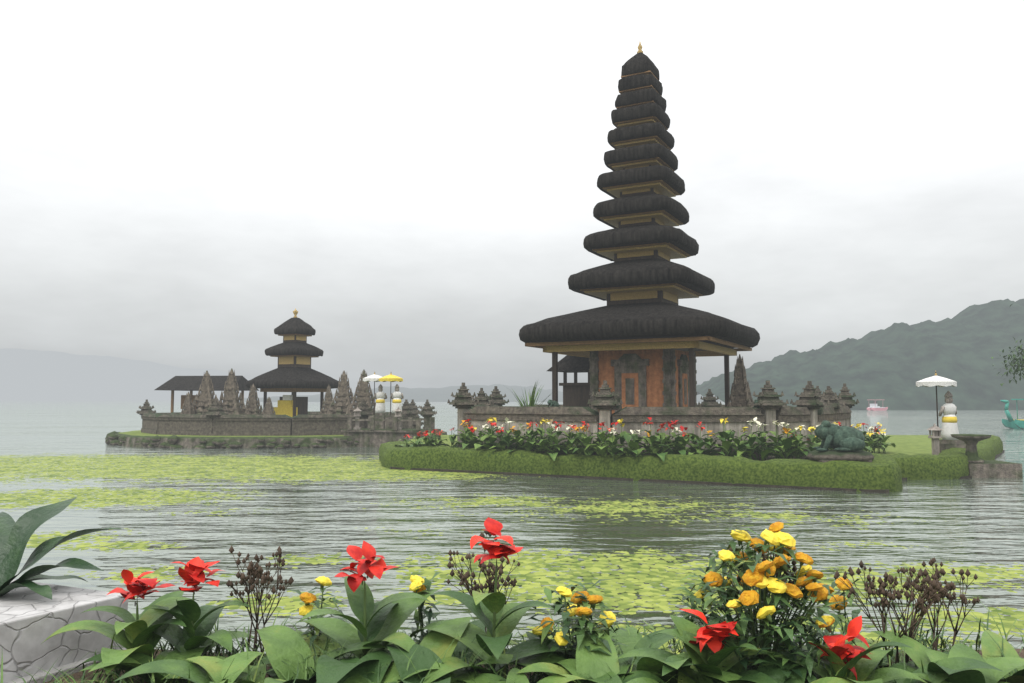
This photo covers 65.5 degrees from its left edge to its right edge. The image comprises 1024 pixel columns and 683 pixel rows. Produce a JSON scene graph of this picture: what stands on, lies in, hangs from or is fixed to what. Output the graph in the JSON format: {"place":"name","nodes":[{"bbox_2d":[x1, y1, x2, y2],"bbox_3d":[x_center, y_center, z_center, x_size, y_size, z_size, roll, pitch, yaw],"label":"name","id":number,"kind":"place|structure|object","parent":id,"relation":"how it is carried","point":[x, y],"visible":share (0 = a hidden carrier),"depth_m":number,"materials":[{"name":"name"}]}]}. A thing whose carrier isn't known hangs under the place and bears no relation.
{"place":"outdoors","nodes":[
{"label":"outdoors","id":0,"kind":"place"},
{"bbox_2d":[0,348,324,399],"bbox_3d":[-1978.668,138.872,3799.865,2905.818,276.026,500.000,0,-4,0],"label":"hill","id":1,"kind":"structure","parent":0,"point":[25,374],"depth_m":3620.07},
{"bbox_2d":[116,430,446,447],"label":"island ground","id":2,"kind":"structure","parent":0,"point":[184,441],"depth_m":39.28,"materials":[{"name":"plant"}]},
{"bbox_2d":[155,376,258,411],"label":"pavilion","id":3,"kind":"structure","parent":2,"relation":"on","point":[191,384],"depth_m":50.70,"materials":[{"name":"plant"}]},
{"bbox_2d":[105,431,443,448],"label":"stones","id":4,"kind":"object","parent":2,"relation":"on","point":[111,438],"visible":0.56,"depth_m":39.00,"materials":[{"name":"grey stone"}]},
{"bbox_2d":[181,368,375,414],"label":"stone spires","id":5,"kind":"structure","parent":2,"relation":"on","point":[344,402],"depth_m":43.29,"materials":[{"name":"stone"}]},
{"bbox_2d":[136,399,421,435],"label":"island wall","id":6,"kind":"structure","parent":2,"relation":"on","point":[215,420],"depth_m":40.69,"materials":[{"name":"stone"}]},
{"bbox_2d":[245,308,338,416],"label":"small pagoda","id":7,"kind":"object","parent":2,"relation":"on","point":[294,352],"visible":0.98,"depth_m":45.73,"materials":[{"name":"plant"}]},
{"bbox_2d":[363,372,403,428],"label":"statues with umbrellas","id":8,"kind":"object","parent":2,"relation":"on","point":[380,409],"visible":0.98,"depth_m":40.92,"materials":[{"name":"stone"}]},
{"bbox_2d":[341,417,440,447],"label":"jetty","id":9,"kind":"object","parent":2,"relation":"on","point":[372,436],"visible":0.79,"depth_m":39.56,"materials":[{"name":"stone"}]},
{"bbox_2d":[353,400,436,429],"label":"stone lanterns","id":10,"kind":"object","parent":2,"relation":"on","point":[427,412],"visible":0.88,"depth_m":39.91,"materials":[{"name":"stone"}]},
{"bbox_2d":[222,384,722,401],"bbox_3d":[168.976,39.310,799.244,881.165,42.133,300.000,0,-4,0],"label":"distant hill","id":11,"kind":"structure","parent":0,"point":[443,394],"depth_m":694.95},
{"bbox_2d":[0,400,1023,654],"bbox_3d":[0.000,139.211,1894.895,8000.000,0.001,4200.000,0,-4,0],"label":"lake water","id":12,"kind":"structure","parent":0,"point":[640,548],"depth_m":15.46,"materials":[{"name":"grey liquid"}]},
{"bbox_2d":[867,400,887,410],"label":"pedal boats","id":13,"kind":"object","parent":12,"relation":"on","point":[874,406],"visible":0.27,"depth_m":165.86,"materials":[{"name":"pink plastic"}]},
{"bbox_2d":[1000,399,1023,428],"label":"dragon boat","id":14,"kind":"object","parent":12,"relation":"on","point":[1012,423],"visible":0.98,"depth_m":63.74,"materials":[{"name":"teal plastic"}]},
{"bbox_2d":[0,0,1023,393],"label":"sky","id":15,"kind":"structure","parent":0,"point":[416,180],"materials":[{"name":"white"}]},
{"bbox_2d":[0,601,1023,682],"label":"bank ground","id":16,"kind":"structure","parent":0,"point":[77,676],"depth_m":4.06,"materials":[{"name":"green plant"}]},
{"bbox_2d":[0,579,127,682],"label":"stone planter","id":17,"kind":"object","parent":16,"relation":"on","point":[31,621],"visible":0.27,"depth_m":4.09,"materials":[{"name":"stone"}]},
{"bbox_2d":[0,497,120,599],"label":"agave plant","id":18,"kind":"object","parent":17,"relation":"on","point":[16,536],"visible":1,"depth_m":4.52,"materials":[{"name":"green plant"}]},
{"bbox_2d":[41,517,1023,682],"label":"red flower plants","id":19,"kind":"object","parent":16,"relation":"on","point":[378,622],"visible":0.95,"depth_m":3.77,"materials":[{"name":"green plant"}]},
{"bbox_2d":[288,522,877,682],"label":"marigolds","id":20,"kind":"object","parent":16,"relation":"on","point":[758,573],"visible":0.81,"depth_m":3.82,"materials":[{"name":"green plant"}]},
{"bbox_2d":[226,530,979,667],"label":"dry plants","id":21,"kind":"object","parent":16,"relation":"on","point":[930,595],"visible":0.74,"depth_m":4.06,"materials":[{"name":"brown plant"}]},
{"bbox_2d":[390,450,1004,492],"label":"island ground","id":22,"kind":"structure","parent":0,"point":[698,482],"depth_m":23.24,"materials":[{"name":"green plant"}]},
{"bbox_2d":[408,435,993,454],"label":"grass lawn","id":23,"kind":"structure","parent":0,"point":[913,444],"depth_m":34.22,"materials":[{"name":"plant"}]},
{"bbox_2d":[547,355,589,406],"bbox_3d":[2.963,2.362,33.417,2.290,4.000,2.290,-2,-5,28],"label":"side shrine","id":24,"kind":"object","parent":23,"relation":"on","point":[575,394],"visible":0.23,"depth_m":32.87,"materials":[{"name":"stone"}]},
{"bbox_2d":[519,42,759,413],"bbox_3d":[4.972,-3.652,30.337,7.655,16.154,7.644,-2,-5,28],"label":"pagoda","id":25,"kind":"object","parent":23,"relation":"on","point":[642,338],"visible":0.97,"depth_m":28.89,"materials":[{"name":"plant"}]},
{"bbox_2d":[379,441,902,491],"bbox_3d":[2.245,3.957,26.357,19.273,1.003,4.575,-2,-5,30],"label":"hedge","id":26,"kind":"object","parent":23,"relation":"on","point":[880,471],"visible":0.83,"depth_m":23.11,"materials":[{"name":"green plant"}]},
{"bbox_2d":[395,417,895,460],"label":"island cannas","id":27,"kind":"object","parent":23,"relation":"on","point":[792,446],"visible":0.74,"depth_m":24.41,"materials":[{"name":"plant"}]},
{"bbox_2d":[447,380,858,460],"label":"enclosure wall","id":28,"kind":"structure","parent":23,"relation":"on","point":[814,407],"depth_m":25.32,"materials":[{"name":"stone"}]},
{"bbox_2d":[506,381,548,405],"bbox_3d":[0.501,2.001,27.524,1.668,1.472,2.139,3,-5,-33],"label":"spiky plant","id":29,"kind":"object","parent":28,"relation":"on","point":[532,401],"visible":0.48,"depth_m":27.35,"materials":[{"name":"green plant"}]},
{"bbox_2d":[547,399,761,409],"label":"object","id":30,"kind":"structure","parent":28,"relation":"attached to","point":[551,403],"depth_m":26.55,"materials":[{"name":"stone"}]},
{"bbox_2d":[727,354,753,407],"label":"stone spire","id":31,"kind":"structure","parent":23,"relation":"on","point":[740,395],"depth_m":28.84,"materials":[{"name":"stone"}]},
{"bbox_2d":[807,420,873,462],"bbox_3d":[8.993,2.900,21.848,1.683,1.462,1.294,0,-4,0],"label":"frog statue","id":32,"kind":"object","parent":23,"relation":"on","point":[847,443],"visible":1,"depth_m":21.50,"materials":[{"name":"stone"}]},
{"bbox_2d":[927,423,941,454],"bbox_3d":[13.996,3.280,26.332,0.379,1.150,0.379,0,-4,0],"label":"lantern","id":33,"kind":"object","parent":23,"relation":"on","point":[934,437],"visible":0.9,"depth_m":26.24,"materials":[{"name":"stone"}]},
{"bbox_2d":[916,371,965,452],"bbox_3d":[14.481,2.429,26.995,1.369,2.943,1.240,0,-4,0],"label":"guardian statue","id":34,"kind":"object","parent":23,"relation":"on","point":[948,409],"visible":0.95,"depth_m":26.73,"materials":[{"name":"stone"}]},
{"bbox_2d":[890,436,1002,479],"bbox_3d":[16.988,4.220,29.618,2.358,0.948,16.899,-4,-5,41],"label":"hedge","id":35,"kind":"object","parent":23,"relation":"on","point":[951,463],"visible":0.6,"depth_m":23.94,"materials":[{"name":"green plant"}]},
{"bbox_2d":[950,434,1022,477],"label":"stone pedestal","id":36,"kind":"object","parent":23,"relation":"on","point":[979,467],"visible":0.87,"depth_m":24.31,"materials":[{"name":"grey stone"}]},
{"bbox_2d":[696,299,1023,409],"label":"hill","id":37,"kind":"structure","parent":0,"point":[891,365],"depth_m":190.31,"materials":[{"name":"green plant"}]},
{"bbox_2d":[991,304,1023,385],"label":"tree","id":38,"kind":"object","parent":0,"point":[1014,365],"visible":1,"depth_m":39.43,"materials":[{"name":"green plant"}]}
]}

